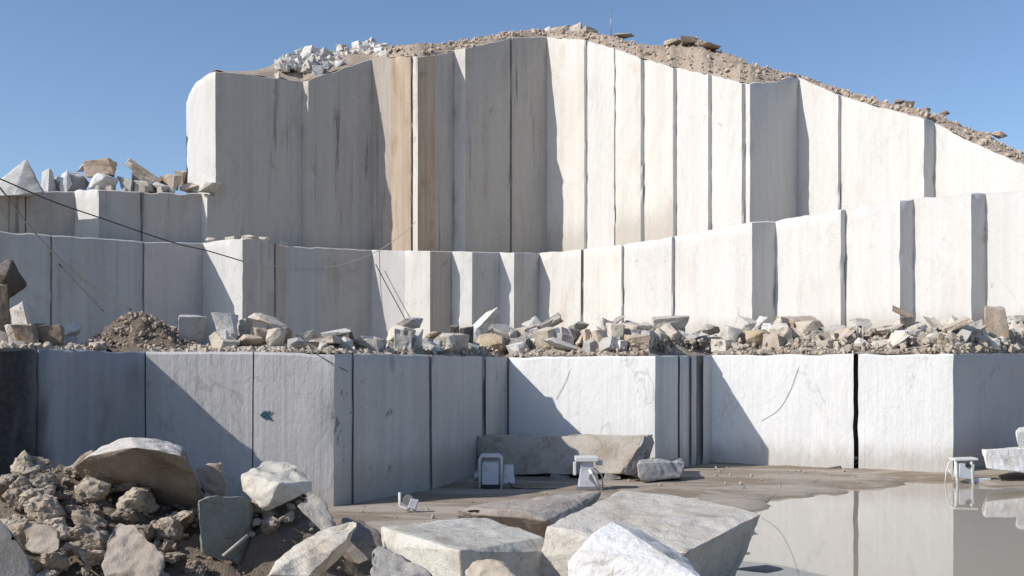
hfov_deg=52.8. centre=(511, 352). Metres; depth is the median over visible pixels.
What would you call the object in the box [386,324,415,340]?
rubble stone
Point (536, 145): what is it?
quarry wall
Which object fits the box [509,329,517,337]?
rubble stone
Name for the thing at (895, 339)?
rubble stone
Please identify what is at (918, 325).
rubble stone
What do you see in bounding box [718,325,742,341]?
rubble stone
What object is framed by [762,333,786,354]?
rubble stone
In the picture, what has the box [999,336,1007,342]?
rubble stone
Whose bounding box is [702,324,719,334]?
rubble stone
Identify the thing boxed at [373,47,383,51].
crest stone
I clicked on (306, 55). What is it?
crest stone
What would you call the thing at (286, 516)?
clod
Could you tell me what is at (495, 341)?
rubble stone
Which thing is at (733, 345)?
rubble stone
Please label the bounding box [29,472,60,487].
clod
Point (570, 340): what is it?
rubble stone
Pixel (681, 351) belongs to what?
rubble debris
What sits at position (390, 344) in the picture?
rubble stone
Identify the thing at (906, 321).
rubble stone
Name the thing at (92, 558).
clod
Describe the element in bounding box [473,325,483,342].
rubble stone
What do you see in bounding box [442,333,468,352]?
rubble stone
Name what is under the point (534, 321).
rubble stone
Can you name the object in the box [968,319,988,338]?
rubble stone
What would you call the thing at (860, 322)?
rubble stone
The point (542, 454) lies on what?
stone block
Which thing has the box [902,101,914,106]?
stone
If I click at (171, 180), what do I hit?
skyline stone
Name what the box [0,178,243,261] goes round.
cable
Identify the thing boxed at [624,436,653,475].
stone block
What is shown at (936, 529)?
water
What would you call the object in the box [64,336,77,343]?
rubble stone
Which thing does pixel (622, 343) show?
rubble stone
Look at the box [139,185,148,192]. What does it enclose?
skyline stone
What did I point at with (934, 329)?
rubble stone
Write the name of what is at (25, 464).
clod
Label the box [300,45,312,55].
crest stone
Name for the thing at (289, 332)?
rubble stone
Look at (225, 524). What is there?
boulder
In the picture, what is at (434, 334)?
rubble stone
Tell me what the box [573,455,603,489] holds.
stone cutter
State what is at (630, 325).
rubble stone
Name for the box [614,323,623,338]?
rubble stone
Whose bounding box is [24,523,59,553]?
boulder
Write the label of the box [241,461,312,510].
boulder
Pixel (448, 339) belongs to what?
rubble stone
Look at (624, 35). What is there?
stone
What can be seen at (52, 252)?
cable
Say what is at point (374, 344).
rubble stone
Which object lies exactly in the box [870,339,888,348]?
rubble stone
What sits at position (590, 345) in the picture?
rubble stone
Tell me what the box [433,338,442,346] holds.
rubble stone
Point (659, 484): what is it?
gravel
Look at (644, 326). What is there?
rubble stone
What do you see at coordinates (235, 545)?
pipe
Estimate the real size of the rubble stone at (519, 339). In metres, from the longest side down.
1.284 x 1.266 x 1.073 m
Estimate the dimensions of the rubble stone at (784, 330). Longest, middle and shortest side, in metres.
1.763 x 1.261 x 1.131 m
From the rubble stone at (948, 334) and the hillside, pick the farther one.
the hillside
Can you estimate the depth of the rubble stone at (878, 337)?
54.51 m
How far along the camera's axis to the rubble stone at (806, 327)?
55.61 m
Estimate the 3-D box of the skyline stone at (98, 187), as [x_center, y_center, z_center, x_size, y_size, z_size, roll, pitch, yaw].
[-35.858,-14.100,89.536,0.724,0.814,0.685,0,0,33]
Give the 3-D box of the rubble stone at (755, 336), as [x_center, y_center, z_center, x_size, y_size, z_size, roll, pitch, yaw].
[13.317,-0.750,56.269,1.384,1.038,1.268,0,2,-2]
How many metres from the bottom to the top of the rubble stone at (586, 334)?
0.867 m
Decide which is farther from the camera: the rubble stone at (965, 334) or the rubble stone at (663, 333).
the rubble stone at (663, 333)
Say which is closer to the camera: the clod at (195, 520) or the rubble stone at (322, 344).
the clod at (195, 520)
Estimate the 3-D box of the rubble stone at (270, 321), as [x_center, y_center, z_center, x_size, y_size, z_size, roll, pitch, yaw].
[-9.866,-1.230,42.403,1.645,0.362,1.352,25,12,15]
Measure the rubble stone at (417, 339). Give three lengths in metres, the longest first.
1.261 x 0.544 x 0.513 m
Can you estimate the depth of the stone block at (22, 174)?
83.89 m
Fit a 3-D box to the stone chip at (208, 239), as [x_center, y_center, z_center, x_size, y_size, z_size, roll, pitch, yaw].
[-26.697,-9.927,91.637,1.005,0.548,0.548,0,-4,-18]
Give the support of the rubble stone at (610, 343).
on the bench floor
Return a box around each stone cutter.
[474,453,556,488]
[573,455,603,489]
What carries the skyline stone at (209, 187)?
on the quarry wall at (186, 218)
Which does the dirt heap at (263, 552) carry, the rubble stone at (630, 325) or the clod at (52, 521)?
the clod at (52, 521)
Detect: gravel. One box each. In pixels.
[0,327,1023,357]
[3,464,368,575]
[361,466,912,521]
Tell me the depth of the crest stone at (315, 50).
100.90 m
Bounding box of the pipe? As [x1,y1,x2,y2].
[222,534,248,556]
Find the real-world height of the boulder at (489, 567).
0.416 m
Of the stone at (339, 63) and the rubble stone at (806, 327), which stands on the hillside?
the stone at (339, 63)
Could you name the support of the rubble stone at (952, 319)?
on the rubble debris
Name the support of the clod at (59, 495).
on the dirt heap at (263, 552)
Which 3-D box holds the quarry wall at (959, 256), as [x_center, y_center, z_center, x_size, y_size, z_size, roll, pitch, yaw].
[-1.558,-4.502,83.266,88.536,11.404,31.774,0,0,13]
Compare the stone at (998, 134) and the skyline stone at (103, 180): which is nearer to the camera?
the stone at (998, 134)
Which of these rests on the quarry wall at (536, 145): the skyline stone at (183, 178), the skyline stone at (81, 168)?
the skyline stone at (183, 178)
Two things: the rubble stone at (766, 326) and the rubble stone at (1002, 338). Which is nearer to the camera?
the rubble stone at (1002, 338)
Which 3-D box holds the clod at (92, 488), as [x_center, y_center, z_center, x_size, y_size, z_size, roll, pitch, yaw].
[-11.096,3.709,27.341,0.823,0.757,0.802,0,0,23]
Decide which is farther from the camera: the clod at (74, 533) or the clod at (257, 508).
the clod at (257, 508)
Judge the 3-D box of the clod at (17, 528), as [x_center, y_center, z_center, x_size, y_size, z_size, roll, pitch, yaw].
[-12.013,4.548,25.610,0.832,0.792,0.896,0,0,44]
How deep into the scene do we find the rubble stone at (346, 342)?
41.63 m
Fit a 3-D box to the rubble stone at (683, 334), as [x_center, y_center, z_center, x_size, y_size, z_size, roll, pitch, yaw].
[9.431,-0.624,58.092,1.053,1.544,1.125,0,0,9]
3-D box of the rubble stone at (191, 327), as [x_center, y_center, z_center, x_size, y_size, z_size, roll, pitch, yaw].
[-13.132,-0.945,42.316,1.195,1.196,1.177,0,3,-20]
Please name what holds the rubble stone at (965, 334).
on the gravel at (985, 347)
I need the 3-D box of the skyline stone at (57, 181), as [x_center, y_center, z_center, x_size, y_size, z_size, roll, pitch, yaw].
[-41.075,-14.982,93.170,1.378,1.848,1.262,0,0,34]
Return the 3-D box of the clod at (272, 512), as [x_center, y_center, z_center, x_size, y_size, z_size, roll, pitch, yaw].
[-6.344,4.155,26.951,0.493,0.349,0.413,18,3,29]
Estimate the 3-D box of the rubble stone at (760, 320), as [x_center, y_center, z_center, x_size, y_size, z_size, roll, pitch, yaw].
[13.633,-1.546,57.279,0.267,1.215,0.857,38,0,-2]
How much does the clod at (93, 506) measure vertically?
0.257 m
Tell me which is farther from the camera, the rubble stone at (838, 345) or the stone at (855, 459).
the rubble stone at (838, 345)
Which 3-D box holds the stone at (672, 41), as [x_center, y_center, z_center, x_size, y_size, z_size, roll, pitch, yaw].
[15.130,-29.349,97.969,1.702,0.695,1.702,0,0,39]
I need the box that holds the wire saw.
[945,457,990,483]
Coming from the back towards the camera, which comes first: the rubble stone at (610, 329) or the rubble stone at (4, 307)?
the rubble stone at (610, 329)
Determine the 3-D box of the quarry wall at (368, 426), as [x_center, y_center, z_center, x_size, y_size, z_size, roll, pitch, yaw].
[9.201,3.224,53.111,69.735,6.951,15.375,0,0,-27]
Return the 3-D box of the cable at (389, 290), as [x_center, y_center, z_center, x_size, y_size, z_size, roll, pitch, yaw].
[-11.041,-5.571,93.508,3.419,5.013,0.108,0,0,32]
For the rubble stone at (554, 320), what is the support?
on the rubble stone at (529, 334)
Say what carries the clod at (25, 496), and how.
on the dirt heap at (263, 552)
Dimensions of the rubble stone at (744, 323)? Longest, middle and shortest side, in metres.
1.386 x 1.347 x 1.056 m
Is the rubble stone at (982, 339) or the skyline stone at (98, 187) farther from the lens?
the skyline stone at (98, 187)
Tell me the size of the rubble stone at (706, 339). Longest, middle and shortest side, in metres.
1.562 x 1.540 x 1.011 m
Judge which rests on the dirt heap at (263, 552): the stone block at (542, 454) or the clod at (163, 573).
the clod at (163, 573)
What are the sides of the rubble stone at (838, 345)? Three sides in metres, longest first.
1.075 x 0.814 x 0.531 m
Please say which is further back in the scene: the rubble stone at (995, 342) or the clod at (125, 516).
the rubble stone at (995, 342)
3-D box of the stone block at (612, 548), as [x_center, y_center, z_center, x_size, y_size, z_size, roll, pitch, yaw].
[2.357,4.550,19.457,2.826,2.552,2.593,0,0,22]
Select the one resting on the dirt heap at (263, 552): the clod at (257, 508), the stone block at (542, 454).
the clod at (257, 508)
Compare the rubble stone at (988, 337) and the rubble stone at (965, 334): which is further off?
the rubble stone at (988, 337)
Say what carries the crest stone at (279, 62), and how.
on the hillside
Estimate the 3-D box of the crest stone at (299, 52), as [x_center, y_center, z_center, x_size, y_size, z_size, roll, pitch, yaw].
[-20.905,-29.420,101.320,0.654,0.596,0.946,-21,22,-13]
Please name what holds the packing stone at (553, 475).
on the ground
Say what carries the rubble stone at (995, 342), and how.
on the bench floor
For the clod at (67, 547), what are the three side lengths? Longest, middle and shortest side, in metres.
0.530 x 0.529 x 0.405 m
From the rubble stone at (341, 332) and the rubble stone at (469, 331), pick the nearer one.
the rubble stone at (341, 332)
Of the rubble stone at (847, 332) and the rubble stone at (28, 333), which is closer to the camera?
the rubble stone at (28, 333)
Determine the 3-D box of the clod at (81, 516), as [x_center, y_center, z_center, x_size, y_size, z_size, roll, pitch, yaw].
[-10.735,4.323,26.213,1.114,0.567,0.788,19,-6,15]
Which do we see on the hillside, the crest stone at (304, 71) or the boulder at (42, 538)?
the crest stone at (304, 71)
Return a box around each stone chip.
[206,237,216,241]
[241,235,257,238]
[259,237,268,240]
[281,241,287,245]
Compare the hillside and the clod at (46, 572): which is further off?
the hillside
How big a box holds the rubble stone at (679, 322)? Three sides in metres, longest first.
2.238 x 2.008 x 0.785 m
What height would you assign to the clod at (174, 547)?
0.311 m
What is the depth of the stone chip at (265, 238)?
90.43 m
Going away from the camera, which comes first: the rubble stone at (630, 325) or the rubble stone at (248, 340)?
the rubble stone at (248, 340)
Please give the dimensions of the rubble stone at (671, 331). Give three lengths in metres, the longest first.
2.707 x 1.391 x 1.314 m
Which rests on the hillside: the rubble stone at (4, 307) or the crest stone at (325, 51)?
the crest stone at (325, 51)
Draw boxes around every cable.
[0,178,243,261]
[0,187,131,310]
[59,264,103,310]
[244,221,415,268]
[375,264,404,317]
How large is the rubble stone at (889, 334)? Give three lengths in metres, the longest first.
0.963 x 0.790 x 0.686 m
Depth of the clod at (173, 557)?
25.75 m
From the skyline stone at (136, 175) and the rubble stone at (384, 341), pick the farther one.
the skyline stone at (136, 175)
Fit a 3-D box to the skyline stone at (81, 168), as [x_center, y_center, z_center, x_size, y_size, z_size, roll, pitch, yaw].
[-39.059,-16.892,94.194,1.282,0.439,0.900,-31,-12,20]
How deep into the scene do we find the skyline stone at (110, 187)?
89.71 m
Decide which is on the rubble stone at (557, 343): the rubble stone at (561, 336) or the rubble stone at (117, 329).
the rubble stone at (561, 336)
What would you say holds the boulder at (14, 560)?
on the dirt heap at (263, 552)
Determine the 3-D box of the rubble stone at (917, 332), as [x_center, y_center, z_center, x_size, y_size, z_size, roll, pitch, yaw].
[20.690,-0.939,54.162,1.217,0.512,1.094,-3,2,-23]
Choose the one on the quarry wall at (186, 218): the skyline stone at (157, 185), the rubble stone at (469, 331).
the skyline stone at (157, 185)
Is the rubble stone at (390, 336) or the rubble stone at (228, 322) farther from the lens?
the rubble stone at (390, 336)
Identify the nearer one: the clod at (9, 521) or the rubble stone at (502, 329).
the clod at (9, 521)
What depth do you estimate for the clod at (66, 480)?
27.81 m
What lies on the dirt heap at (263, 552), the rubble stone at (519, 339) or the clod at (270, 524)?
the clod at (270, 524)
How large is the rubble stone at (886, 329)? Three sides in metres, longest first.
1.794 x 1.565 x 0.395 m
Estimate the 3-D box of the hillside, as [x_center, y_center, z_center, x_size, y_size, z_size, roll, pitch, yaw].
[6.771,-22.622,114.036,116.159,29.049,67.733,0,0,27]
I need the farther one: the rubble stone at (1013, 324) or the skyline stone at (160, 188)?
the skyline stone at (160, 188)
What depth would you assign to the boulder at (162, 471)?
27.47 m
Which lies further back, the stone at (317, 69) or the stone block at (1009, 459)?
the stone at (317, 69)
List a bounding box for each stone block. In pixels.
[0,159,44,196]
[381,518,544,575]
[475,434,652,474]
[541,490,760,575]
[568,521,699,575]
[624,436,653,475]
[637,457,683,481]
[982,447,1023,472]
[1016,427,1023,447]
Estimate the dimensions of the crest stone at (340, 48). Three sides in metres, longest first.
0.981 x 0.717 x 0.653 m
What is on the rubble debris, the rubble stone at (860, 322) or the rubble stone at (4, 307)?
the rubble stone at (4, 307)
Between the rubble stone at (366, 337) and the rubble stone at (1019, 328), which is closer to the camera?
the rubble stone at (366, 337)
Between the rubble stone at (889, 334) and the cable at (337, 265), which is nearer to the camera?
the rubble stone at (889, 334)
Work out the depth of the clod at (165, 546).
26.16 m
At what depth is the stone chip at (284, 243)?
91.27 m
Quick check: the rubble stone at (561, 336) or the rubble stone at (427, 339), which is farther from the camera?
the rubble stone at (561, 336)
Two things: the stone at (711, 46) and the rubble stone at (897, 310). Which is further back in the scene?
the stone at (711, 46)
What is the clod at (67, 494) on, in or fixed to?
on the dirt heap at (263, 552)
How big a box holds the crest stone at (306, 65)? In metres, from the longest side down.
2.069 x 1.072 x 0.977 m
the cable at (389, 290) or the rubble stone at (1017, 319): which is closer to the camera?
the rubble stone at (1017, 319)
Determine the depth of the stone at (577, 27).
105.90 m
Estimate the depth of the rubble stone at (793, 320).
57.27 m
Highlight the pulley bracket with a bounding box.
[398,492,418,510]
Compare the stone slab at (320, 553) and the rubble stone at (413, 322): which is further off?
the rubble stone at (413, 322)
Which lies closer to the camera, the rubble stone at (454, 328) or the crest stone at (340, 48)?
the rubble stone at (454, 328)
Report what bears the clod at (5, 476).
on the dirt heap at (263, 552)
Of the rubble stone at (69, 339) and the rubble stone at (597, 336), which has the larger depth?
the rubble stone at (597, 336)
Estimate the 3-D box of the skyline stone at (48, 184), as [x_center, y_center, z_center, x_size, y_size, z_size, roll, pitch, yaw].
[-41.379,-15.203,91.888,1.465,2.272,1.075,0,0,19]
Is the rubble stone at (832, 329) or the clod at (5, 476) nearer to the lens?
the clod at (5, 476)
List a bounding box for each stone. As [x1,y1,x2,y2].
[0,259,26,298]
[0,284,9,331]
[5,324,18,341]
[10,301,45,325]
[11,324,38,343]
[38,324,64,345]
[41,168,56,191]
[54,177,60,190]
[59,169,72,191]
[64,321,82,336]
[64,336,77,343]
[68,172,88,190]
[77,164,83,171]
[83,158,116,177]
[88,173,118,189]
[89,341,107,349]
[95,185,103,189]
[106,185,113,189]
[115,327,124,333]
[117,176,134,191]
[125,158,162,182]
[132,171,146,180]
[134,180,156,192]
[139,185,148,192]
[152,182,168,191]
[157,186,163,192]
[164,174,181,190]
[168,187,175,193]
[175,171,186,184]
[178,315,206,341]
[179,182,198,191]
[198,182,222,192]
[209,332,213,344]
[211,312,238,333]
[211,331,239,347]
[220,329,228,338]
[238,319,252,335]
[238,334,264,346]
[248,313,288,327]
[253,327,268,341]
[266,328,285,345]
[274,59,290,71]
[274,72,279,78]
[280,64,290,72]
[282,327,292,343]
[287,337,304,347]
[290,56,301,59]
[294,58,302,71]
[295,49,301,54]
[296,330,317,348]
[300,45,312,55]
[301,68,310,73]
[302,52,310,58]
[302,56,316,64]
[302,59,310,68]
[306,335,340,346]
[312,65,323,75]
[313,47,318,53]
[318,341,327,353]
[320,47,330,57]
[320,61,336,72]
[321,328,351,336]
[335,60,344,67]
[337,44,343,51]
[337,336,352,349]
[345,331,353,338]
[351,339,383,350]
[352,40,362,47]
[359,336,373,338]
[360,45,367,49]
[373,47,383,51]
[373,336,386,346]
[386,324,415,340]
[386,341,393,347]
[394,329,412,351]
[395,317,422,328]
[412,329,422,347]
[422,338,432,341]
[422,341,440,351]
[424,331,440,339]
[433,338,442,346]
[436,333,456,346]
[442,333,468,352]
[449,325,458,332]
[460,326,473,343]
[467,341,479,352]
[471,307,500,328]
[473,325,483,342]
[477,333,506,351]
[488,324,512,338]
[503,339,509,352]
[506,342,529,354]
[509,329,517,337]
[509,336,530,349]
[515,326,535,336]
[521,316,540,326]
[523,327,538,338]
[529,338,535,348]
[533,327,555,347]
[537,312,562,328]
[543,337,578,350]
[549,473,570,477]
[550,332,570,347]
[551,25,569,30]
[555,327,576,337]
[559,327,567,332]
[566,328,576,339]
[566,337,573,344]
[568,321,589,328]
[570,22,582,31]
[574,330,578,343]
[575,334,582,344]
[579,26,597,32]
[582,329,589,341]
[582,338,598,355]
[590,330,607,344]
[595,317,612,329]
[598,336,624,355]
[603,473,619,479]
[606,323,625,338]
[612,315,624,322]
[613,33,633,38]
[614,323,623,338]
[618,340,627,348]
[621,320,638,334]
[624,335,649,349]
[631,329,640,334]
[636,322,652,329]
[637,329,655,341]
[652,315,689,329]
[654,328,666,346]
[654,333,661,347]
[657,323,679,345]
[663,38,680,45]
[676,329,688,345]
[679,330,700,344]
[680,36,696,45]
[697,337,721,348]
[698,42,721,50]
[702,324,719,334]
[711,339,733,351]
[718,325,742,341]
[731,342,745,349]
[734,315,765,339]
[745,329,769,345]
[752,316,767,329]
[761,322,772,331]
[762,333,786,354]
[769,323,793,340]
[773,317,788,325]
[776,316,823,328]
[791,328,797,338]
[795,320,819,337]
[816,339,836,348]
[819,324,846,335]
[824,457,858,468]
[831,327,859,342]
[833,341,844,350]
[849,318,871,327]
[854,337,865,347]
[861,325,871,339]
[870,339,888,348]
[872,324,903,333]
[872,325,891,338]
[873,336,883,354]
[886,333,910,348]
[892,305,913,318]
[893,329,921,336]
[894,99,904,104]
[894,319,902,329]
[900,317,911,328]
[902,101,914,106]
[907,322,927,331]
[923,315,943,328]
[926,327,937,333]
[926,332,938,341]
[938,317,973,331]
[939,110,949,115]
[940,320,948,325]
[944,331,951,337]
[948,315,970,331]
[958,329,971,342]
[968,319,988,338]
[972,325,986,335]
[974,337,987,343]
[982,333,993,339]
[984,306,1009,337]
[988,338,1000,353]
[991,131,1007,138]
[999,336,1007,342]
[1007,315,1023,323]
[1009,321,1016,329]
[1009,329,1015,337]
[1011,323,1023,334]
[1014,343,1020,350]
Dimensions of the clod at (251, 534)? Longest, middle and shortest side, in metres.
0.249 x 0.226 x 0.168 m
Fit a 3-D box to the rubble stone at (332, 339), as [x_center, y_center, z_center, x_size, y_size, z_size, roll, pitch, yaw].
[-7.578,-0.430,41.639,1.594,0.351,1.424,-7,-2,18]
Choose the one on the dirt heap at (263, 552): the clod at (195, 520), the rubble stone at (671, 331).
the clod at (195, 520)
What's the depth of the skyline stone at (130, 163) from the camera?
93.49 m
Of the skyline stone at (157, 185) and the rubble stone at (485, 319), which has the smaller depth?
the rubble stone at (485, 319)
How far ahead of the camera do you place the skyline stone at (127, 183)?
91.77 m
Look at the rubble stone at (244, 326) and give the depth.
42.40 m
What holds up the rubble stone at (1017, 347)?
on the bench floor
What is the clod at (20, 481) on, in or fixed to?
on the dirt heap at (263, 552)
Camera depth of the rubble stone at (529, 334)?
56.38 m
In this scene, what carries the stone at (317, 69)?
on the hillside
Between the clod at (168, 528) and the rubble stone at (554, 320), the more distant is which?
the rubble stone at (554, 320)
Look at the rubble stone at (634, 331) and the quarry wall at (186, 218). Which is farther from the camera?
the quarry wall at (186, 218)
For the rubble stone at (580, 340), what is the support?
on the rubble debris
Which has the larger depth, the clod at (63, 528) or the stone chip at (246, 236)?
the stone chip at (246, 236)
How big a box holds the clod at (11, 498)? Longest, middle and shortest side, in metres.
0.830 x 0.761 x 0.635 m
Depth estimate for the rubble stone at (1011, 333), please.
57.54 m
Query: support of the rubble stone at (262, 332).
on the bench floor
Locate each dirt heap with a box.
[0,464,371,575]
[83,313,196,351]
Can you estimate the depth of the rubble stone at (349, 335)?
43.17 m
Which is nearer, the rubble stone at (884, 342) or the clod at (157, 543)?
the clod at (157, 543)
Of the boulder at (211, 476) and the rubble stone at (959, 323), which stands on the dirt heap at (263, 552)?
the boulder at (211, 476)
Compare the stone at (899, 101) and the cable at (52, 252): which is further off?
the stone at (899, 101)
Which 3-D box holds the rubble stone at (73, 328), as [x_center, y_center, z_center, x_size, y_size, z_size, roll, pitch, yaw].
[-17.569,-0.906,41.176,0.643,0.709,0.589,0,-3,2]
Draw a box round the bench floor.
[518,354,908,357]
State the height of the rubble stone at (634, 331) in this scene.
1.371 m
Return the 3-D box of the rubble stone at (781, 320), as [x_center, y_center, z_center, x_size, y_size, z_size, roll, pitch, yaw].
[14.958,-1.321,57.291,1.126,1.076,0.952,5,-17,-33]
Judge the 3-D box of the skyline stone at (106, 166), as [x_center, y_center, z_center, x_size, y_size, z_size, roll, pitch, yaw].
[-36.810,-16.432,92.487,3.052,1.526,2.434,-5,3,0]
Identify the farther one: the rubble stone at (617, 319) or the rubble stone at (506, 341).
the rubble stone at (506, 341)
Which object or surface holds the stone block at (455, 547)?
on the ground
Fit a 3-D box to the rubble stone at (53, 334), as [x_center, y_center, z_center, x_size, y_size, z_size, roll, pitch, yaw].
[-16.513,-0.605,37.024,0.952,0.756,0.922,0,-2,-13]
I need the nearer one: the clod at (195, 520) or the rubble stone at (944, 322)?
the clod at (195, 520)
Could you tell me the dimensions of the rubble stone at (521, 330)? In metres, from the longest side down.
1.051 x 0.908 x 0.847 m
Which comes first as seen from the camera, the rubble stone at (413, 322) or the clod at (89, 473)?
the clod at (89, 473)
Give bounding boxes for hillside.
[186,30,1023,193]
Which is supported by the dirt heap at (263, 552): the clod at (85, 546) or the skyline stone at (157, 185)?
the clod at (85, 546)
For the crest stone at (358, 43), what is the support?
on the hillside
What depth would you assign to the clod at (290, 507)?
27.07 m
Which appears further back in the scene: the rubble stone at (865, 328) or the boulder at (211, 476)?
the rubble stone at (865, 328)
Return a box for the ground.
[328,462,1023,575]
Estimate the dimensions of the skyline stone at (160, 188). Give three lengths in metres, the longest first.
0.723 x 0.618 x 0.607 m
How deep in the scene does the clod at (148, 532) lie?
26.14 m
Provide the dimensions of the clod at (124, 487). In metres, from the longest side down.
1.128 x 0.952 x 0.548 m
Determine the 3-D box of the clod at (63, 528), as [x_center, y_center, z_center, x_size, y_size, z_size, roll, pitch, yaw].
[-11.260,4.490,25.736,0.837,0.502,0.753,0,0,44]
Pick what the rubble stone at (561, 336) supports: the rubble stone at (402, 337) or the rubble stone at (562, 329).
the rubble stone at (562, 329)
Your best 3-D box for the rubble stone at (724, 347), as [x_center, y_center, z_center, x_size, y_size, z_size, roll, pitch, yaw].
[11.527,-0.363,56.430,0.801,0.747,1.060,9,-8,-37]
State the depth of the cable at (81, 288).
81.53 m
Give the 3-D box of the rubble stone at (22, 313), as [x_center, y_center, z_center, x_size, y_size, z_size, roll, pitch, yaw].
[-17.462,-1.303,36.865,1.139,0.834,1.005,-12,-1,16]
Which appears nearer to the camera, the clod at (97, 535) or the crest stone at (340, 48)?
the clod at (97, 535)
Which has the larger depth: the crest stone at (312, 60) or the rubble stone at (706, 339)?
the crest stone at (312, 60)
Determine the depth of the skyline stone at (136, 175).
93.51 m
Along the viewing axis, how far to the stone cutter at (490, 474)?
44.55 m
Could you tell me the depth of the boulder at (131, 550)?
23.26 m
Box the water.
[736,482,1023,575]
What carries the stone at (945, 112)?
on the hillside
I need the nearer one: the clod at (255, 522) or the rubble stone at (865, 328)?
the clod at (255, 522)
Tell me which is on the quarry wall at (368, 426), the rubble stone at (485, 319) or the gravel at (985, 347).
the gravel at (985, 347)
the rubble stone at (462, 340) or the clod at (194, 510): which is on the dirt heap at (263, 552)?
the clod at (194, 510)
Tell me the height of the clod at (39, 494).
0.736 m
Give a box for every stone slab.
[268,522,356,575]
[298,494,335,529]
[457,491,600,538]
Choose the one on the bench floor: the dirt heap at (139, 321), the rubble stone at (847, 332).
the dirt heap at (139, 321)
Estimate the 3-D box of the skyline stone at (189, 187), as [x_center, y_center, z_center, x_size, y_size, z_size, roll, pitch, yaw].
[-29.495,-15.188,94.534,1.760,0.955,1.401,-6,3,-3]
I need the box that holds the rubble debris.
[0,331,1023,356]
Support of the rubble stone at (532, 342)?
on the rubble debris
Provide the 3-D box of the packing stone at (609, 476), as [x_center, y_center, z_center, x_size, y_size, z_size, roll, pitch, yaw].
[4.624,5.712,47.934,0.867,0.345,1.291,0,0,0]
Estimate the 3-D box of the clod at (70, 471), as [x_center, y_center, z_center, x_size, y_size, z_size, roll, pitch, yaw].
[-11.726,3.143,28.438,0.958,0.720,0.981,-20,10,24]
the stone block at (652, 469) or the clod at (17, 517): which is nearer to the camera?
the clod at (17, 517)
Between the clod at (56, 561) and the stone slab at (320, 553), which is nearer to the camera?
the stone slab at (320, 553)
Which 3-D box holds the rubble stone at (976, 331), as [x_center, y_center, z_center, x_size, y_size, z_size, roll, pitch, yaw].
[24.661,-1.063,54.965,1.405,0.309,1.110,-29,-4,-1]
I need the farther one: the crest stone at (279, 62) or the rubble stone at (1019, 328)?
the crest stone at (279, 62)
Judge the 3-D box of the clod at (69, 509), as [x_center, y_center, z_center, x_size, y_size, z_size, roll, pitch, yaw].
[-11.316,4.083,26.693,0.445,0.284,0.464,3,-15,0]
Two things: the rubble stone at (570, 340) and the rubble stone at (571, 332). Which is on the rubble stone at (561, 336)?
the rubble stone at (571, 332)
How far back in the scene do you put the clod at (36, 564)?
24.39 m
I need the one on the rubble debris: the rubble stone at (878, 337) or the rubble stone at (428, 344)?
the rubble stone at (428, 344)
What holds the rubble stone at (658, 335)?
on the rubble debris
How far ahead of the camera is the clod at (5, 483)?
27.52 m
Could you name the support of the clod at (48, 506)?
on the dirt heap at (263, 552)
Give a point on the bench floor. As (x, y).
(769, 354)
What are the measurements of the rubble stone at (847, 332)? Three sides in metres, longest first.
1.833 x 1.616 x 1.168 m
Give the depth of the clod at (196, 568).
25.54 m
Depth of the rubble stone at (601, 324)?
55.12 m
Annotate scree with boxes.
[385,28,1023,160]
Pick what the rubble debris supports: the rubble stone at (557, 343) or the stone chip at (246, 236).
the rubble stone at (557, 343)
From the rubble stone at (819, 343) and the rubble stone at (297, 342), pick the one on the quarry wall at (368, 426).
the rubble stone at (819, 343)
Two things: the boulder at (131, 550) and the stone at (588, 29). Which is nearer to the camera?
the boulder at (131, 550)
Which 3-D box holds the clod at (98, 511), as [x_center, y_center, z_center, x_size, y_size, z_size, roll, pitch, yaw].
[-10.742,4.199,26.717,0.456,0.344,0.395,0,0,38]
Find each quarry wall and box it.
[0,189,214,242]
[0,191,1023,346]
[0,348,1023,505]
[186,37,1023,260]
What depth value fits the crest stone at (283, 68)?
97.47 m
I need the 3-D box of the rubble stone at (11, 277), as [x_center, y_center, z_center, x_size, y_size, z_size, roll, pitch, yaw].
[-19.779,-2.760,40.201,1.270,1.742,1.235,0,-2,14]
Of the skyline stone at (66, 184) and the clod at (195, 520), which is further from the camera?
the skyline stone at (66, 184)
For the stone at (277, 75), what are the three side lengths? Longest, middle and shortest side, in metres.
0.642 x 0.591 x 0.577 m
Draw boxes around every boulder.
[0,520,36,575]
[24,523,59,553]
[74,437,203,510]
[101,523,165,575]
[196,462,226,496]
[197,495,254,564]
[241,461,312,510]
[336,517,382,564]
[370,546,432,575]
[465,559,516,575]
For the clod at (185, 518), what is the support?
on the dirt heap at (263, 552)
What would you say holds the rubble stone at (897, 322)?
on the rubble debris
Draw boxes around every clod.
[0,474,17,497]
[0,474,20,479]
[0,516,15,528]
[1,477,31,497]
[3,484,32,510]
[8,521,42,551]
[10,450,54,478]
[12,514,28,521]
[19,485,55,506]
[23,492,42,513]
[27,494,66,521]
[27,556,42,573]
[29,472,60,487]
[36,569,59,575]
[37,517,65,525]
[40,552,69,572]
[53,523,71,539]
[54,492,63,499]
[62,477,69,485]
[62,540,80,553]
[63,450,96,477]
[63,492,73,498]
[65,505,83,514]
[65,524,93,541]
[71,509,107,527]
[72,541,105,560]
[74,477,110,503]
[78,549,104,566]
[80,524,110,545]
[80,566,90,573]
[84,469,113,487]
[89,503,99,508]
[90,508,104,517]
[111,508,138,524]
[112,482,138,492]
[115,487,149,512]
[136,524,155,540]
[141,487,158,513]
[152,540,160,549]
[153,517,183,541]
[158,539,172,552]
[159,570,169,575]
[165,551,185,563]
[166,510,194,528]
[168,543,177,552]
[185,559,208,575]
[188,508,197,515]
[193,518,199,525]
[248,531,255,537]
[251,518,262,526]
[252,500,260,512]
[260,516,280,534]
[261,509,277,516]
[279,511,294,521]
[286,503,295,510]

